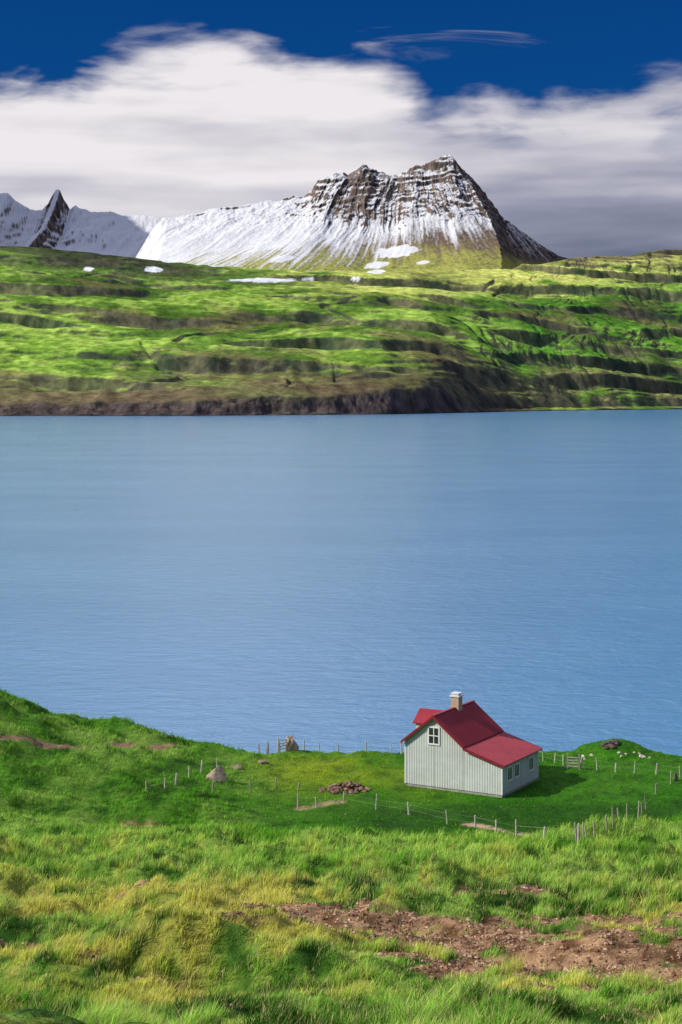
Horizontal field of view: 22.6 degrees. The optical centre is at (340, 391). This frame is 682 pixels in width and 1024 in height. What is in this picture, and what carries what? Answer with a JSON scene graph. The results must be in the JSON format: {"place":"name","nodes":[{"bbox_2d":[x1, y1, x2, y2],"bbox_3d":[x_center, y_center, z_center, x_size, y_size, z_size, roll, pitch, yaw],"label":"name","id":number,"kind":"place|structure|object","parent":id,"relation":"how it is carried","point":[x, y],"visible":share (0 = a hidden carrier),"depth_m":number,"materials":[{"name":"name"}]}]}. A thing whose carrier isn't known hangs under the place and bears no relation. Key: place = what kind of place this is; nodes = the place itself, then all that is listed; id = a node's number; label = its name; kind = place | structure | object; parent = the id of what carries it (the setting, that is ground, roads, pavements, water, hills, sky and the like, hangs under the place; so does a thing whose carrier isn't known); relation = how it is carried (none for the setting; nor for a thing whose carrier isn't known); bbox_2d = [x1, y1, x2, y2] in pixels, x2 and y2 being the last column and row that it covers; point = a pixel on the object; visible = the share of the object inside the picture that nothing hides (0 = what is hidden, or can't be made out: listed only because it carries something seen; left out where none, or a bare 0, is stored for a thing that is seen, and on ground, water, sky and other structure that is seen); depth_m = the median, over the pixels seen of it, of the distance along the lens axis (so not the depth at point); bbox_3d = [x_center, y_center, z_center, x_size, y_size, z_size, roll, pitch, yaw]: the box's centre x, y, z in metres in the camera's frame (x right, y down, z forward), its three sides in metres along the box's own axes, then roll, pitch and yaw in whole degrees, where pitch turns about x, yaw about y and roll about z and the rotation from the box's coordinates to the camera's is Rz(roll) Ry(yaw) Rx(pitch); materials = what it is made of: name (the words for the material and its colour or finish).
{"place":"outdoors","nodes":[
{"label":"outdoors","id":0,"kind":"place"},
{"bbox_2d":[0,154,567,270],"bbox_3d":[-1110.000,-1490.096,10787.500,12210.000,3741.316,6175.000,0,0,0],"label":"snowy mountain","id":1,"kind":"structure","parent":0,"point":[441,212],"depth_m":9187.48,"materials":[{"name":"white snow"}]},
{"bbox_2d":[0,409,681,755],"bbox_3d":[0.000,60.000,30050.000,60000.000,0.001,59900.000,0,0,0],"label":"fjord water","id":2,"kind":"structure","parent":0,"point":[327,583],"depth_m":563.61,"materials":[{"name":"blue liquid"}]},
{"bbox_2d":[0,246,681,415],"bbox_3d":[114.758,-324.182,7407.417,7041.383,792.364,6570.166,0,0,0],"label":"hills","id":3,"kind":"structure","parent":0,"point":[87,334],"depth_m":5795.61,"materials":[{"name":"green plant"}]},
{"bbox_2d":[0,688,681,1023],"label":"meadow ground","id":4,"kind":"structure","parent":0,"point":[232,946],"depth_m":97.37,"materials":[{"name":"green plant"}]},
{"bbox_2d":[145,758,217,791],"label":"wire fence","id":5,"kind":"object","parent":4,"relation":"on","point":[216,764],"visible":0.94,"depth_m":137.66,"materials":[{"name":"grey wood"}]},
{"bbox_2d":[206,766,227,782],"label":"boulder","id":6,"kind":"object","parent":4,"relation":"on","point":[218,773],"visible":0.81,"depth_m":139.26,"materials":[{"name":"beige stone"}]},
{"bbox_2d":[232,764,241,769],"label":"boulder","id":7,"kind":"object","parent":4,"relation":"on","point":[238,765],"visible":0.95,"depth_m":145.05,"materials":[{"name":"beige stone"}]},
{"bbox_2d":[212,777,299,790],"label":"wire fence","id":8,"kind":"object","parent":4,"relation":"on","point":[249,781],"visible":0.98,"depth_m":137.97,"materials":[{"name":"grey wood"}]},
{"bbox_2d":[258,760,268,764],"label":"boulder","id":9,"kind":"object","parent":4,"relation":"on","point":[264,762],"visible":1,"depth_m":147.80,"materials":[{"name":"beige stone"}]},
{"bbox_2d":[258,742,279,754],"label":"wire fence","id":10,"kind":"object","parent":4,"relation":"on","point":[267,750],"visible":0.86,"depth_m":155.67,"materials":[{"name":"grey wood"}]},
{"bbox_2d":[277,736,288,752],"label":"wooden gate","id":11,"kind":"structure","parent":4,"relation":"on","point":[281,743],"depth_m":155.81,"materials":[{"name":"grey wood"}]},
{"bbox_2d":[285,735,298,750],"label":"boulder","id":12,"kind":"object","parent":4,"relation":"on","point":[291,744],"visible":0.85,"depth_m":156.09,"materials":[{"name":"beige stone"}]},
{"bbox_2d":[0,870,681,1018],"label":"scattered stones","id":13,"kind":"object","parent":4,"relation":"on","point":[517,947],"visible":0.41,"depth_m":45.72,"materials":[{"name":"stone"}]},
{"bbox_2d":[318,781,371,794],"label":"stone heap","id":14,"kind":"object","parent":4,"relation":"on","point":[348,787],"visible":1,"depth_m":137.71,"materials":[{"name":"brown stone"}]},
{"bbox_2d":[303,739,401,753],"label":"wire fence","id":15,"kind":"object","parent":4,"relation":"on","point":[366,742],"visible":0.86,"depth_m":156.95,"materials":[{"name":"grey wood"}]},
{"bbox_2d":[297,792,579,843],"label":"wire fence","id":16,"kind":"object","parent":4,"relation":"on","point":[544,831],"visible":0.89,"depth_m":124.70,"materials":[{"name":"grey wood"}]},
{"bbox_2d":[400,691,542,797],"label":"farmhouse","id":17,"kind":"object","parent":4,"relation":"on","point":[471,747],"visible":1,"depth_m":138.55,"materials":[{"name":"paint"}]},
{"bbox_2d":[429,728,437,743],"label":"window pane","id":18,"kind":"structure","parent":17,"relation":"in","point":[430,729],"depth_m":138.36,"materials":[{"name":"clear glass"}]},
{"bbox_2d":[428,726,439,745],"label":"window frame","id":19,"kind":"structure","parent":17,"relation":"in","point":[433,727],"depth_m":138.40,"materials":[{"name":"white wood"}]},
{"bbox_2d":[508,767,511,779],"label":"window pane","id":20,"kind":"structure","parent":17,"relation":"in","point":[511,767],"depth_m":136.75,"materials":[{"name":"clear glass"}]},
{"bbox_2d":[507,765,512,781],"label":"window frame","id":21,"kind":"structure","parent":17,"relation":"in","point":[509,767],"depth_m":136.59,"materials":[{"name":"white wood"}]},
{"bbox_2d":[515,764,518,776],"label":"window pane","id":22,"kind":"structure","parent":17,"relation":"in","point":[516,766],"depth_m":137.88,"materials":[{"name":"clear glass"}]},
{"bbox_2d":[514,762,519,778],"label":"window frame","id":23,"kind":"structure","parent":17,"relation":"in","point":[517,762],"depth_m":137.77,"materials":[{"name":"white wood"}]},
{"bbox_2d":[529,757,532,769],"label":"window pane","id":24,"kind":"structure","parent":17,"relation":"in","point":[531,759],"depth_m":140.32,"materials":[{"name":"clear glass"}]},
{"bbox_2d":[528,755,533,771],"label":"window frame","id":25,"kind":"structure","parent":17,"relation":"in","point":[532,755],"depth_m":140.27,"materials":[{"name":"white wood"}]},
{"bbox_2d":[542,752,563,765],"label":"wire fence","id":26,"kind":"object","parent":4,"relation":"on","point":[554,758],"visible":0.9,"depth_m":149.17,"materials":[{"name":"grey wood"}]},
{"bbox_2d":[566,754,579,769],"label":"wooden gate","id":27,"kind":"structure","parent":4,"relation":"on","point":[578,760],"depth_m":145.48,"materials":[{"name":"grey wood"}]},
{"bbox_2d":[601,739,619,749],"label":"stone cairn","id":28,"kind":"object","parent":4,"relation":"on","point":[608,745],"visible":1,"depth_m":153.83,"materials":[{"name":"grey stone"}]},
{"bbox_2d":[574,771,671,842],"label":"wire fence","id":29,"kind":"object","parent":4,"relation":"on","point":[593,826],"visible":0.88,"depth_m":106.41,"materials":[{"name":"grey wood"}]},
{"bbox_2d":[580,757,680,777],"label":"wire fence","id":30,"kind":"object","parent":4,"relation":"on","point":[628,763],"visible":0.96,"depth_m":144.72,"materials":[{"name":"grey wood"}]},
{"bbox_2d":[617,751,651,758],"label":"stone heap","id":31,"kind":"object","parent":4,"relation":"on","point":[640,755],"visible":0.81,"depth_m":152.22,"materials":[{"name":"white stone"}]},
{"bbox_2d":[673,772,677,781],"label":"boulder","id":32,"kind":"object","parent":4,"relation":"on","point":[675,777],"visible":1,"depth_m":140.99,"materials":[{"name":"grey stone"}]},
{"bbox_2d":[0,0,681,257],"label":"sky","id":33,"kind":"structure","parent":0,"point":[566,114],"materials":[{"name":"white"}]}
]}

